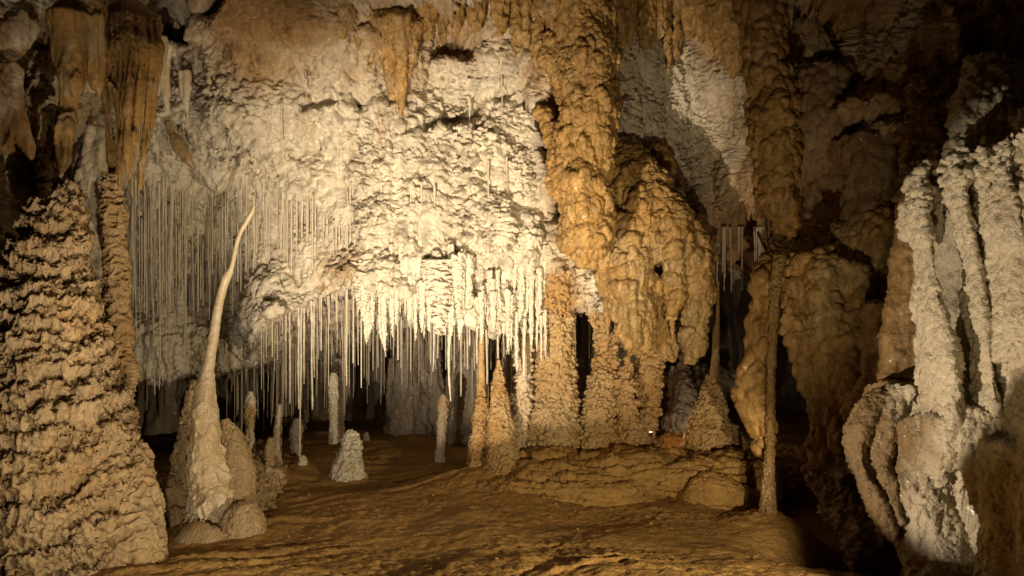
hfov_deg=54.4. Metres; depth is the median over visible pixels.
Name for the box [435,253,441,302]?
stalactite
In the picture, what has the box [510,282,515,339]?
stalactite
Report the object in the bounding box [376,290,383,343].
stalactite
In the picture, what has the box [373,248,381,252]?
stalactite
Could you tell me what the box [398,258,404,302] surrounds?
stalactite
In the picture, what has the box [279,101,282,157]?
soda straw
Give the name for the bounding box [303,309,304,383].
soda straw
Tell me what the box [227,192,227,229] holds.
soda straw
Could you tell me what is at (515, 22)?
stalactite
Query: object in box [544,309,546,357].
stalactite
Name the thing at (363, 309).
stalactite
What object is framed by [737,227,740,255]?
soda straw
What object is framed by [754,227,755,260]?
soda straw
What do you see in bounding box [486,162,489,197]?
soda straw
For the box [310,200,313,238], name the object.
soda straw
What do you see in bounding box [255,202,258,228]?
soda straw
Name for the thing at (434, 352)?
soda straw
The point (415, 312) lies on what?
stalactite
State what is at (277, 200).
soda straw
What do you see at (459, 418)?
back column
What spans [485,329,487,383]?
soda straw
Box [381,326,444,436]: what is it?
back column
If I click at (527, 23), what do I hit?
stalactite
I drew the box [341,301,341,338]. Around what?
soda straw
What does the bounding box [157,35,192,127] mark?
drapery
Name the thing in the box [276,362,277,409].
soda straw
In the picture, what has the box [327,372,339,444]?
stalagmite
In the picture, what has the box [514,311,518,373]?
stalactite
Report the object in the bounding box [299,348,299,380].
soda straw
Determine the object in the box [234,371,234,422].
soda straw
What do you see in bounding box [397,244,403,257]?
stalactite
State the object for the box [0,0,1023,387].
cave wall
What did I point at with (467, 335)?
soda straw
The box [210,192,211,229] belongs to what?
soda straw
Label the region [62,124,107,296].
pale curtain
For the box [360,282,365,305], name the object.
stalactite
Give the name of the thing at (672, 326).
stalactite
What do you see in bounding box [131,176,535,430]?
soda straws
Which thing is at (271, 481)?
popcorn bank
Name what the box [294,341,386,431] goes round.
back column
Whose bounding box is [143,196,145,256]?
soda straw
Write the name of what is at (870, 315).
column
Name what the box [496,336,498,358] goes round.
soda straw
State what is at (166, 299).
soda straw
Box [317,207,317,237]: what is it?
soda straw
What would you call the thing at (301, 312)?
soda straw
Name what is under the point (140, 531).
stalagmite
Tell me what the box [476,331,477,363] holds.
soda straw
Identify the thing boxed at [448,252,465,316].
stalactite
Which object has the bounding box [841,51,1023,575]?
drapery wall
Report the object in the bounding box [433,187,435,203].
soda straw
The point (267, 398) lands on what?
soda straw
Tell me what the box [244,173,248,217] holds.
soda straw
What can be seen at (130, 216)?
soda straw
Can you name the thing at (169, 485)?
boulder
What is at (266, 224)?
soda straw
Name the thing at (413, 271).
stalactite
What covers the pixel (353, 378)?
soda straw
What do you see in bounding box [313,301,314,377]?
soda straw
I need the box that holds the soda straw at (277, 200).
[277,177,278,228]
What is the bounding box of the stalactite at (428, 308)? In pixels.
[426,296,432,331]
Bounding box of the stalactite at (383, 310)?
[379,291,387,352]
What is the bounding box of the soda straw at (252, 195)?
[251,194,256,272]
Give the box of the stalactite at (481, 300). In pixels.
[477,289,484,342]
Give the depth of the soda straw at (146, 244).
9.70 m
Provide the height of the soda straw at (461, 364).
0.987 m
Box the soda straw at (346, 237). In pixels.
[345,226,346,249]
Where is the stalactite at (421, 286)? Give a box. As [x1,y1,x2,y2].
[416,280,426,332]
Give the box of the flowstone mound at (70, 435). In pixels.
[0,175,140,575]
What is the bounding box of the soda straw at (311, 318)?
[310,300,313,409]
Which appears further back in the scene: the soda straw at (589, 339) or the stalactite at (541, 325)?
the soda straw at (589, 339)
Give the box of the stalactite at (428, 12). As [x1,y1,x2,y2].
[415,1,438,40]
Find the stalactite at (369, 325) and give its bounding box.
[366,295,372,336]
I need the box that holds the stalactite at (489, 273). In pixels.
[486,270,492,303]
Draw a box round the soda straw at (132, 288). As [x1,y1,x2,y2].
[132,259,132,319]
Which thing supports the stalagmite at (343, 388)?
on the cave floor
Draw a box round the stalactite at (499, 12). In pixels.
[488,0,511,37]
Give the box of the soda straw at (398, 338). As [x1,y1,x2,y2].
[397,314,398,359]
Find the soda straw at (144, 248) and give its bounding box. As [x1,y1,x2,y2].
[144,184,144,313]
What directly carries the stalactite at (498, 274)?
hanging from the cave wall at (250, 64)
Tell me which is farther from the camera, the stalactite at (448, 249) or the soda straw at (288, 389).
the soda straw at (288, 389)
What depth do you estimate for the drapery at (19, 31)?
7.99 m
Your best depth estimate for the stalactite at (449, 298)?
9.49 m
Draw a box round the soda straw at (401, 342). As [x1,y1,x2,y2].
[400,316,401,367]
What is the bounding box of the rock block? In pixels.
[677,471,760,510]
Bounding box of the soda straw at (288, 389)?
[288,365,288,414]
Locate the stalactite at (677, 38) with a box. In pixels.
[672,0,683,62]
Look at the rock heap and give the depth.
11.17 m
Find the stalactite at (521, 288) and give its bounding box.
[517,267,525,314]
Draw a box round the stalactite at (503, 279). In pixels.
[500,271,506,288]
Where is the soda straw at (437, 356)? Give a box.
[436,335,438,357]
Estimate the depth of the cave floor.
7.99 m
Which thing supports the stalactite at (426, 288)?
hanging from the cave wall at (250, 64)
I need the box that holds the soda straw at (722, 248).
[721,227,723,271]
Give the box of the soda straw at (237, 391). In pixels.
[237,370,237,413]
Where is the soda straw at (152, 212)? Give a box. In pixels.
[151,189,152,236]
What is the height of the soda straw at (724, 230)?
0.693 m
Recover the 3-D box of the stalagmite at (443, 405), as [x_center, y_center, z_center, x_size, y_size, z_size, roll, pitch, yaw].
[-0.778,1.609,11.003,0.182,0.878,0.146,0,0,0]
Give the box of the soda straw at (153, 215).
[153,174,154,278]
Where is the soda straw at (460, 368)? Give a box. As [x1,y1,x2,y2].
[460,335,461,396]
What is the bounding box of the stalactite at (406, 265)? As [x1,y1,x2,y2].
[401,255,409,278]
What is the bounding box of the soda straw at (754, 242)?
[753,227,754,259]
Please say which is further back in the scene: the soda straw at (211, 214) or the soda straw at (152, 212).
the soda straw at (211, 214)
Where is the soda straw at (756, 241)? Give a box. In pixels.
[756,227,757,259]
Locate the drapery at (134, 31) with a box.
[101,0,164,196]
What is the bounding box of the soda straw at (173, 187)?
[171,182,175,225]
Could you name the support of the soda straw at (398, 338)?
hanging from the cave wall at (250, 64)
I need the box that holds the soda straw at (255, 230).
[255,205,255,256]
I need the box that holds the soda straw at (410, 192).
[409,181,411,202]
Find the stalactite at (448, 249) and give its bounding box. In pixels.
[447,243,452,275]
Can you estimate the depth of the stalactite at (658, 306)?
9.93 m
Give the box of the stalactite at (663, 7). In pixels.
[654,0,670,39]
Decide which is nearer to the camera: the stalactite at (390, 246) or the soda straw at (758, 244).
the stalactite at (390, 246)
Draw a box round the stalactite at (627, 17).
[616,0,638,45]
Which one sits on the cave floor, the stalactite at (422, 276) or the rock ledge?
the rock ledge
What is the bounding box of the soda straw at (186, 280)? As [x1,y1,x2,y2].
[185,230,188,333]
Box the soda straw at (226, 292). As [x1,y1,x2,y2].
[226,256,226,310]
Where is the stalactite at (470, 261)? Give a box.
[464,253,475,309]
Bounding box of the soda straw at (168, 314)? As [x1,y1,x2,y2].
[167,267,169,386]
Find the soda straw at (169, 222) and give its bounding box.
[167,203,170,311]
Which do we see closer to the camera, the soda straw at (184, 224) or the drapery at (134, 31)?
the drapery at (134, 31)
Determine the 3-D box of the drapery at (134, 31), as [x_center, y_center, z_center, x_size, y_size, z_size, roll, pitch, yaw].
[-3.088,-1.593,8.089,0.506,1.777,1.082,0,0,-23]
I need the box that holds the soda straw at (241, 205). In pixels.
[241,189,241,221]
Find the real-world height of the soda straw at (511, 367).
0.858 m
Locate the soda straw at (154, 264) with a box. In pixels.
[153,225,154,285]
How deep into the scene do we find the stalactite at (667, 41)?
10.27 m
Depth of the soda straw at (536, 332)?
9.78 m
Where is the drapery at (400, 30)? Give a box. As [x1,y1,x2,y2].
[367,6,424,116]
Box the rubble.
[169,446,820,565]
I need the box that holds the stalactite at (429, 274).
[420,259,440,306]
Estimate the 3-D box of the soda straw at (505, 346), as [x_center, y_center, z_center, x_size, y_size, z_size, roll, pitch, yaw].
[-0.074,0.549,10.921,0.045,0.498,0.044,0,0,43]
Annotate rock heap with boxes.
[657,431,683,447]
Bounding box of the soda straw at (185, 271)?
[184,208,186,353]
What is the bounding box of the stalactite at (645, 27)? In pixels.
[635,0,656,49]
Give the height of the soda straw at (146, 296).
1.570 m
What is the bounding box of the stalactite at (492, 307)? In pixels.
[488,291,497,333]
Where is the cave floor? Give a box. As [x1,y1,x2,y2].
[92,410,903,575]
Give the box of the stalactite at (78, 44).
[45,0,108,173]
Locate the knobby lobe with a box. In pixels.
[731,251,789,456]
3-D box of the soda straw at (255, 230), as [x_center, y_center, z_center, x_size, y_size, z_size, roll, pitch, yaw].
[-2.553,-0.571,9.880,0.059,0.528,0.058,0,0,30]
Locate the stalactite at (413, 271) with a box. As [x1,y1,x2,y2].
[410,255,415,300]
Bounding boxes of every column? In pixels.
[97,170,140,431]
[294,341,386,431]
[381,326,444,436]
[444,328,476,445]
[499,334,515,413]
[509,333,534,450]
[524,267,582,448]
[576,307,622,451]
[633,342,665,445]
[758,254,786,514]
[843,299,884,415]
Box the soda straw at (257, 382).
[257,364,257,415]
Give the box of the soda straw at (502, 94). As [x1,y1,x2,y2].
[500,78,502,117]
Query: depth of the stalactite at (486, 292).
9.56 m
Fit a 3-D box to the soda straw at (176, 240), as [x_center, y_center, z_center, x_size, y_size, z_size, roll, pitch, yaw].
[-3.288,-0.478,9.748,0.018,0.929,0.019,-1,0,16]
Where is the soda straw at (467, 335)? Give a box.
[466,328,468,369]
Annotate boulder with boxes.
[156,474,183,508]
[164,506,185,527]
[217,499,266,538]
[660,400,694,434]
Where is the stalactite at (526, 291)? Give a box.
[525,281,528,311]
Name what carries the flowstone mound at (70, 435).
on the cave floor
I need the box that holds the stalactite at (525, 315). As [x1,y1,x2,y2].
[522,295,527,329]
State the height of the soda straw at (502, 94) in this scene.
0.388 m
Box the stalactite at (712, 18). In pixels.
[706,0,720,57]
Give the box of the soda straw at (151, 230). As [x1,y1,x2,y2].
[150,184,151,287]
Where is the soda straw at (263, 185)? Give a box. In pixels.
[262,181,264,217]
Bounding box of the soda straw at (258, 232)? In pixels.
[258,213,258,251]
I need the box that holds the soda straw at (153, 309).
[152,239,154,394]
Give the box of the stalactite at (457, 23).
[449,3,466,36]
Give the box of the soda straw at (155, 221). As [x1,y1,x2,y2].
[154,178,155,240]
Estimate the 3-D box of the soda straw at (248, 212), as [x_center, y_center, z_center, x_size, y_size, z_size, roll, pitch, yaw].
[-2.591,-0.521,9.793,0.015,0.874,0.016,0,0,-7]
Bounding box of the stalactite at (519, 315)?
[516,276,525,322]
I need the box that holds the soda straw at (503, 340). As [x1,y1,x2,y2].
[502,334,504,358]
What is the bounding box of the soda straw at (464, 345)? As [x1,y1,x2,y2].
[463,326,464,367]
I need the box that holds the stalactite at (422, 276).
[420,268,427,302]
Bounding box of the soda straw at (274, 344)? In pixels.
[274,329,274,359]
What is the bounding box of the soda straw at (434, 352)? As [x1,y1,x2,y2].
[434,334,435,368]
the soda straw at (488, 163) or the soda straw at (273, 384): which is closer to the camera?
the soda straw at (488, 163)
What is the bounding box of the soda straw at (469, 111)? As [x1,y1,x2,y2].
[468,105,471,121]
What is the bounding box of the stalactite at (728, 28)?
[715,0,743,78]
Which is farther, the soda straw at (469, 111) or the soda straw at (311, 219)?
the soda straw at (469, 111)
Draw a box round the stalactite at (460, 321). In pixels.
[455,302,464,339]
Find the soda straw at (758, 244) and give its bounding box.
[757,227,759,254]
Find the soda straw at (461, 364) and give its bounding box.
[460,338,461,395]
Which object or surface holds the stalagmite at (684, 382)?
on the flowstone boulder at (676, 417)
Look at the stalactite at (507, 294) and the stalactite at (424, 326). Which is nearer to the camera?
the stalactite at (424, 326)
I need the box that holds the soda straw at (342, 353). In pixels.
[342,327,342,379]
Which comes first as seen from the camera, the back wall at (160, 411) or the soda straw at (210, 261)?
the soda straw at (210, 261)
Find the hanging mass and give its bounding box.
[792,4,901,240]
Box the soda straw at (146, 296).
[145,276,146,320]
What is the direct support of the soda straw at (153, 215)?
hanging from the cave wall at (250, 64)
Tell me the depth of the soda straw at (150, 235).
9.77 m
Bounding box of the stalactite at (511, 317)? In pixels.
[510,294,513,345]
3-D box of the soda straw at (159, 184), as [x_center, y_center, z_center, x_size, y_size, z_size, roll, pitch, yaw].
[-3.406,-0.165,9.626,0.037,1.724,0.036,-1,0,8]
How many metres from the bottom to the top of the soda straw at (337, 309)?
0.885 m
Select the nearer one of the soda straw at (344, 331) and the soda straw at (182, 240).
the soda straw at (182, 240)
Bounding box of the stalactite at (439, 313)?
[421,257,453,335]
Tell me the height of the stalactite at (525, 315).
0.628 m
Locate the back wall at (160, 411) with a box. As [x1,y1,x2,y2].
[133,265,806,436]
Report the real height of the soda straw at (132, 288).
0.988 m
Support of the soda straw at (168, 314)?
hanging from the cave wall at (250, 64)
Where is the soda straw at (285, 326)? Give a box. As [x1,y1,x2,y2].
[285,314,286,340]
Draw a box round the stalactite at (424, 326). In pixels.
[423,306,425,336]
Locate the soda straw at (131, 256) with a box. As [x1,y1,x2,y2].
[130,199,134,301]
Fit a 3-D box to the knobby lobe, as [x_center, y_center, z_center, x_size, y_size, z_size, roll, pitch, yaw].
[2.233,0.565,8.729,0.701,1.797,0.468,0,0,-35]
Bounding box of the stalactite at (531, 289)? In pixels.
[529,271,534,314]
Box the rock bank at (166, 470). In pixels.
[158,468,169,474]
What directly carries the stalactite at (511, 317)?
hanging from the cave wall at (250, 64)
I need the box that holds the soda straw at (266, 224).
[265,194,266,257]
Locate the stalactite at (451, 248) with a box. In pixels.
[450,244,453,297]
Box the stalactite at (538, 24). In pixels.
[529,0,545,70]
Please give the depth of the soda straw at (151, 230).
9.60 m
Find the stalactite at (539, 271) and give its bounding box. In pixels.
[536,267,543,311]
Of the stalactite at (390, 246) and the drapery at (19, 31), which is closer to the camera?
the drapery at (19, 31)
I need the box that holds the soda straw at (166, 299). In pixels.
[165,242,167,359]
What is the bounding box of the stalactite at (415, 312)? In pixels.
[413,294,417,340]
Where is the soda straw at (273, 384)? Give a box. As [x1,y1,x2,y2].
[271,346,275,422]
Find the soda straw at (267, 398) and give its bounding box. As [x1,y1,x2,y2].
[267,368,267,422]
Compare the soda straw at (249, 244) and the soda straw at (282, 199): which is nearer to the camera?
the soda straw at (282, 199)
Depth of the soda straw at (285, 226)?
9.85 m
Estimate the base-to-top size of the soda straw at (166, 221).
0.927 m
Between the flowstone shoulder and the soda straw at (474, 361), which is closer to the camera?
the flowstone shoulder
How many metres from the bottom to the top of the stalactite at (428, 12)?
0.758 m
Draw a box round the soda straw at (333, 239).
[332,226,333,256]
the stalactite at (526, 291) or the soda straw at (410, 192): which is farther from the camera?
the stalactite at (526, 291)
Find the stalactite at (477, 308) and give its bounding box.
[475,296,478,337]
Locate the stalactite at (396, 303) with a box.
[394,271,400,325]
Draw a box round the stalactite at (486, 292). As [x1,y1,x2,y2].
[484,282,489,323]
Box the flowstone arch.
[778,202,895,473]
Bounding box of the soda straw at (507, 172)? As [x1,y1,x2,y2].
[505,157,507,194]
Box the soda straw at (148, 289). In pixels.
[148,252,149,352]
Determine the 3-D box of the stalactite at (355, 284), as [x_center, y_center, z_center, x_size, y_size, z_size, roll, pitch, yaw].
[-1.437,-0.021,9.556,0.281,0.508,0.281,0,0,-28]
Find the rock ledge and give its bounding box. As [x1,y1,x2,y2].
[471,444,809,506]
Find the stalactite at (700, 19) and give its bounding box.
[691,0,709,42]
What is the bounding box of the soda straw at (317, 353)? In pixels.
[316,316,317,389]
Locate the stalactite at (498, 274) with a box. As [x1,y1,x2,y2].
[495,269,500,310]
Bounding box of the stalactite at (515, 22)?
[509,0,522,56]
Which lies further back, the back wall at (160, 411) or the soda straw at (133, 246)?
the back wall at (160, 411)
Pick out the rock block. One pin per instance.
(711, 489)
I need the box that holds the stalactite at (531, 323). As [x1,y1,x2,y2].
[528,287,534,349]
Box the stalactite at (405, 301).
[403,278,406,312]
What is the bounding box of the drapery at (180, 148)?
[164,120,194,167]
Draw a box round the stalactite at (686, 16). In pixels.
[678,0,695,40]
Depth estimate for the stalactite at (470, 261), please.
9.51 m
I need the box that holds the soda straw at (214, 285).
[213,266,217,304]
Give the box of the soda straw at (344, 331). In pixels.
[344,306,344,357]
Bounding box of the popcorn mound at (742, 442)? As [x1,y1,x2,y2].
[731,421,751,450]
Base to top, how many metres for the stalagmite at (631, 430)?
1.261 m
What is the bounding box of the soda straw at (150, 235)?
[150,212,150,259]
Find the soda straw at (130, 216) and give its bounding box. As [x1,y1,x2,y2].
[130,192,131,254]
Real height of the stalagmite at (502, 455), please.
1.284 m
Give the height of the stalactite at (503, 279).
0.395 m
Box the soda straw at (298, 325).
[297,308,300,408]
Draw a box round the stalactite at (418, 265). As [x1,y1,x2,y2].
[415,256,424,309]
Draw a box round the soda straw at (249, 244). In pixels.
[249,209,250,270]
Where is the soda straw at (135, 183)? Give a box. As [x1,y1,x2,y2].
[134,176,136,215]
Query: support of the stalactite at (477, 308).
hanging from the cave wall at (250, 64)
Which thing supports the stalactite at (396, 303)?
hanging from the cave wall at (250, 64)
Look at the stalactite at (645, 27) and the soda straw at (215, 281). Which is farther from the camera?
the soda straw at (215, 281)
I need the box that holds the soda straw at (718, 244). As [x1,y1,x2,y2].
[716,243,719,283]
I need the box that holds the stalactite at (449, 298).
[448,278,450,304]
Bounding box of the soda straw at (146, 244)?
[145,189,147,315]
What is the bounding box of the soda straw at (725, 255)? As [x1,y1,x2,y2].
[724,227,726,277]
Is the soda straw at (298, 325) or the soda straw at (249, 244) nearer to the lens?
the soda straw at (298, 325)
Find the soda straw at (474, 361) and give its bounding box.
[473,331,475,370]
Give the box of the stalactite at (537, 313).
[534,279,540,325]
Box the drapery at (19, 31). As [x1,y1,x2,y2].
[0,9,39,159]
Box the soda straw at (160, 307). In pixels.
[159,251,161,388]
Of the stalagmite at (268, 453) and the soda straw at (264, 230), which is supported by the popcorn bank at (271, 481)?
the stalagmite at (268, 453)
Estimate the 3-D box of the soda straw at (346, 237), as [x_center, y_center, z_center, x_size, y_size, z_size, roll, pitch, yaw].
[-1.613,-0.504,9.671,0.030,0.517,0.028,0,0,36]
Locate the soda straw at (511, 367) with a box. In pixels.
[511,342,511,392]
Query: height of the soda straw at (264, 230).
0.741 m
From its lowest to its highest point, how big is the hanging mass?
2.755 m
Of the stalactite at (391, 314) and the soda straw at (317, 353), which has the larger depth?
the soda straw at (317, 353)
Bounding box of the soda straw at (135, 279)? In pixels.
[134,214,136,333]
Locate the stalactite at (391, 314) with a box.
[388,295,394,336]
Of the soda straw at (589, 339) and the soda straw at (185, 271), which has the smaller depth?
the soda straw at (185, 271)
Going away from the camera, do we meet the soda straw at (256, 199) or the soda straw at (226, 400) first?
the soda straw at (256, 199)
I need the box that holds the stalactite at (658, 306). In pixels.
[656,297,661,321]
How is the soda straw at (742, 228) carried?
hanging from the cave wall at (250, 64)
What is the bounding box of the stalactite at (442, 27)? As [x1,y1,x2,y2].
[437,17,448,46]
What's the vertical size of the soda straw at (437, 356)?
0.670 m
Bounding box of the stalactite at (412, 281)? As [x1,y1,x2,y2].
[407,275,413,319]
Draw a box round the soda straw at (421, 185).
[420,182,422,202]
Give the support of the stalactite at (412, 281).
hanging from the cave wall at (250, 64)
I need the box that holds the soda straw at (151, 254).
[151,214,152,299]
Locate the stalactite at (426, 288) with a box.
[421,257,429,317]
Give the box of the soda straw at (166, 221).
[166,176,166,266]
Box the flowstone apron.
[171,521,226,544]
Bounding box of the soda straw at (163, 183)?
[162,177,164,259]
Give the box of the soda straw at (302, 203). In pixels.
[301,200,303,237]
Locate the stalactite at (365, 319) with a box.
[363,302,368,344]
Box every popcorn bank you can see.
[252,449,287,510]
[796,444,902,575]
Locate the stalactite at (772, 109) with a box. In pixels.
[731,0,805,242]
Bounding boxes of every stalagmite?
[95,439,168,568]
[169,378,197,507]
[179,205,255,530]
[243,391,256,453]
[262,437,274,466]
[273,404,282,465]
[289,418,303,456]
[297,455,307,465]
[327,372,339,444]
[327,429,367,481]
[333,357,348,442]
[362,432,369,440]
[385,358,392,422]
[435,394,449,462]
[466,331,489,468]
[482,359,521,474]
[612,355,650,446]
[666,342,701,409]
[679,282,736,452]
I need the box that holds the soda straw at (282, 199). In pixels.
[280,188,283,248]
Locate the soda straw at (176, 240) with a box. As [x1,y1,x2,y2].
[175,192,176,286]
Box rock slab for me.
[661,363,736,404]
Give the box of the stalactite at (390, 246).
[388,244,393,255]
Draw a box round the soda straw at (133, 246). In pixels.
[133,194,133,299]
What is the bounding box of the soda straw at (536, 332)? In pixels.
[534,320,537,351]
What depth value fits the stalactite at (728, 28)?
9.90 m
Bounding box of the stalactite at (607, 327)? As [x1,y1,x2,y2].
[605,304,609,339]
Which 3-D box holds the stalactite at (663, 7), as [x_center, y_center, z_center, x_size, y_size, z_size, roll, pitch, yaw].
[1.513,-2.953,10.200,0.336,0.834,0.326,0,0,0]
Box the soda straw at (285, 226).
[285,201,285,255]
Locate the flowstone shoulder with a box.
[221,418,256,503]
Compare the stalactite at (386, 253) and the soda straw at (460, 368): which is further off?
the soda straw at (460, 368)
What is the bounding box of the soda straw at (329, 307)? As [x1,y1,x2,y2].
[328,296,329,322]
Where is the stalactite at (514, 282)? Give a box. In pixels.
[512,261,516,293]
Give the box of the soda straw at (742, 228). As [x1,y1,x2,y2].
[741,227,743,289]
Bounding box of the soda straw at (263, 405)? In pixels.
[263,384,263,427]
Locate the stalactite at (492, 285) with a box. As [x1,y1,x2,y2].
[488,278,495,290]
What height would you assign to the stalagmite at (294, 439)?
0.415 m
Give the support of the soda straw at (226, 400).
hanging from the cave wall at (250, 64)
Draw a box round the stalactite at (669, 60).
[666,51,672,74]
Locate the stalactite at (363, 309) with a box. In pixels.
[358,286,368,320]
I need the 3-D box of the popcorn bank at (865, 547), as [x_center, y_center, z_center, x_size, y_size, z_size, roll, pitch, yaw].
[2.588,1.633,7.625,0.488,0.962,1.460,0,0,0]
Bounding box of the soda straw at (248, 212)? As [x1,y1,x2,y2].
[248,197,248,237]
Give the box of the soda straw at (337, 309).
[337,292,337,326]
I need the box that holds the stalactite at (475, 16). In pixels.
[465,0,488,31]
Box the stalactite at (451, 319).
[442,256,455,338]
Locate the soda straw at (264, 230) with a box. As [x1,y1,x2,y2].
[264,202,264,264]
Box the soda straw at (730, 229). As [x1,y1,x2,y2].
[729,227,731,291]
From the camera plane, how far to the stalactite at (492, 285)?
9.53 m
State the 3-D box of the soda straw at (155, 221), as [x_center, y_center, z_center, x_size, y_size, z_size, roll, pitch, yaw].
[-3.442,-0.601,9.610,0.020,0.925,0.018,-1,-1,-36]
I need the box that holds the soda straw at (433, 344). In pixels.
[432,324,434,371]
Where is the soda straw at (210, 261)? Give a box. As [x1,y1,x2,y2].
[209,201,210,319]
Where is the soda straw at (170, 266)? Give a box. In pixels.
[169,196,171,332]
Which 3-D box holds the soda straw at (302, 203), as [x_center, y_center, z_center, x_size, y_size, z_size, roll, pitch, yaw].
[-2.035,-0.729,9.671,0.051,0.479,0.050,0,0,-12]
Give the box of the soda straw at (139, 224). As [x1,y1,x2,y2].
[138,185,139,270]
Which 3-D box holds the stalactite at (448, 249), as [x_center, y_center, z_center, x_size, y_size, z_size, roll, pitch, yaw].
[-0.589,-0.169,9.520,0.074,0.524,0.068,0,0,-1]
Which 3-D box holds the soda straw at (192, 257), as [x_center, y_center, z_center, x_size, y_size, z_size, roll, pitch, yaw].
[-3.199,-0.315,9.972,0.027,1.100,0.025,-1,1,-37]
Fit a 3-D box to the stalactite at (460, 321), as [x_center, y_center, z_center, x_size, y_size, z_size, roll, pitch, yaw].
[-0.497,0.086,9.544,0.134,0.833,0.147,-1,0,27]
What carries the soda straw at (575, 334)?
hanging from the cave wall at (250, 64)
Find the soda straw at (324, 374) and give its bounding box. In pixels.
[323,344,324,407]
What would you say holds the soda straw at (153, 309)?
hanging from the cave wall at (250, 64)
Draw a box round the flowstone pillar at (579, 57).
[531,0,623,270]
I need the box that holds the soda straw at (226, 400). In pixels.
[226,378,226,417]
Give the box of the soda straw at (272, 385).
[272,368,272,402]
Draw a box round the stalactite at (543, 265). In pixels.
[541,260,546,301]
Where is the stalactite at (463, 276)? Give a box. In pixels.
[459,248,466,308]
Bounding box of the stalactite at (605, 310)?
[603,299,608,324]
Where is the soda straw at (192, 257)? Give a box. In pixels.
[191,202,193,310]
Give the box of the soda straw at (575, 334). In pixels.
[574,315,576,356]
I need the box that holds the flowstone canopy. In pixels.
[594,136,719,364]
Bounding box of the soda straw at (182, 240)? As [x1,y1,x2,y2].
[182,186,183,295]
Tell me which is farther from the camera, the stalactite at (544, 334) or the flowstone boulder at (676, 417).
the flowstone boulder at (676, 417)
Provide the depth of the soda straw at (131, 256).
9.94 m
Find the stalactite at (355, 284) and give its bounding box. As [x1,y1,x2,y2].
[349,259,370,311]
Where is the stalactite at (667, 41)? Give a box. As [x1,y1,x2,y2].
[663,0,673,57]
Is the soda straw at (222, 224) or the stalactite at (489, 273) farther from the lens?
the soda straw at (222, 224)
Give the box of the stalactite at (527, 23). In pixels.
[521,0,532,48]
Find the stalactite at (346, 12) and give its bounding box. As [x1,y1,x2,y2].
[335,0,357,39]
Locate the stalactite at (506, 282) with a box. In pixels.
[503,280,507,335]
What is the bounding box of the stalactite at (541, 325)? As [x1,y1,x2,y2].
[539,315,542,362]
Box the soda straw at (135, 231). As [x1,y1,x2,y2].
[135,216,135,246]
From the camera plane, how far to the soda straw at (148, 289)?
10.23 m
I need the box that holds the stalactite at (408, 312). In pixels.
[406,285,412,326]
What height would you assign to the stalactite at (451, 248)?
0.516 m
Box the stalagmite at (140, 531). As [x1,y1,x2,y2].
[95,439,168,568]
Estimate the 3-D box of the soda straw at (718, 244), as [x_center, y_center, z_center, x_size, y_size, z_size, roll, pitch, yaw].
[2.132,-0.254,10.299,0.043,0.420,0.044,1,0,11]
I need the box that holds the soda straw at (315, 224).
[314,191,316,262]
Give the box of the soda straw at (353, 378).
[353,363,353,393]
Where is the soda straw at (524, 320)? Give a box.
[521,318,528,377]
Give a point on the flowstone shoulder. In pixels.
(239, 460)
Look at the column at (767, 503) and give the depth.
8.37 m
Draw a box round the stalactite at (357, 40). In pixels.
[353,21,361,50]
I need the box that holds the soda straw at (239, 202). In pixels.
[238,190,240,222]
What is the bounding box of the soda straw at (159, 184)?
[157,182,160,359]
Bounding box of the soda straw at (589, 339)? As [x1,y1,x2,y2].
[589,322,589,357]
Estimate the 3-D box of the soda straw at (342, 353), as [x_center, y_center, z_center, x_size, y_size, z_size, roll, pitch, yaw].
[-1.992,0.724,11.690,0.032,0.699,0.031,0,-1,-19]
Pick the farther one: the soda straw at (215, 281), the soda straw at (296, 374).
the soda straw at (296, 374)
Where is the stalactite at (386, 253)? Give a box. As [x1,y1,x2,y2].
[383,250,388,281]
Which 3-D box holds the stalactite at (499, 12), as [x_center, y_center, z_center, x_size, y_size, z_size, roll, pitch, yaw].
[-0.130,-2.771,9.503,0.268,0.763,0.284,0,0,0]
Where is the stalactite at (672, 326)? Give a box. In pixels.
[669,320,674,344]
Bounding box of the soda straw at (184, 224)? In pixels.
[184,197,185,253]
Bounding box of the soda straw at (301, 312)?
[299,308,302,457]
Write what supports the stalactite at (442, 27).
hanging from the cave wall at (250, 64)
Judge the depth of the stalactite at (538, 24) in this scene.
9.58 m
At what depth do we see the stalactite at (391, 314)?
9.55 m
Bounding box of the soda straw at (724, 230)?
[723,227,725,290]
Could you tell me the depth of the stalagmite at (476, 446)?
9.70 m
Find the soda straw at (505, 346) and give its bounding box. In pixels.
[504,334,505,360]
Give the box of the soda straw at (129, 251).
[129,223,130,309]
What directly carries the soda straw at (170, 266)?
hanging from the cave wall at (250, 64)
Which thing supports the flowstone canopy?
hanging from the cave wall at (250, 64)
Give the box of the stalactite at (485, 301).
[484,294,486,320]
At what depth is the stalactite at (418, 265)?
9.51 m
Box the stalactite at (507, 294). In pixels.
[503,287,511,352]
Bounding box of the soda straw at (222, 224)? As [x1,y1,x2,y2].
[222,192,223,254]
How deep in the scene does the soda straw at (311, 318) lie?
9.81 m
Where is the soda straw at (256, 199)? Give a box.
[255,198,257,251]
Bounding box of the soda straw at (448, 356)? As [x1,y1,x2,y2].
[447,336,450,400]
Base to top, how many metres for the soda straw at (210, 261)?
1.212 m
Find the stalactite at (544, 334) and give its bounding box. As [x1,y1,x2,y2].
[542,312,547,359]
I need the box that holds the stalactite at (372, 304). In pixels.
[367,262,375,324]
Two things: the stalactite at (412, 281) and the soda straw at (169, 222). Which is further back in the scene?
the soda straw at (169, 222)
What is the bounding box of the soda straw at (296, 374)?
[295,348,296,405]
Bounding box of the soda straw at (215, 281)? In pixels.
[215,264,216,297]

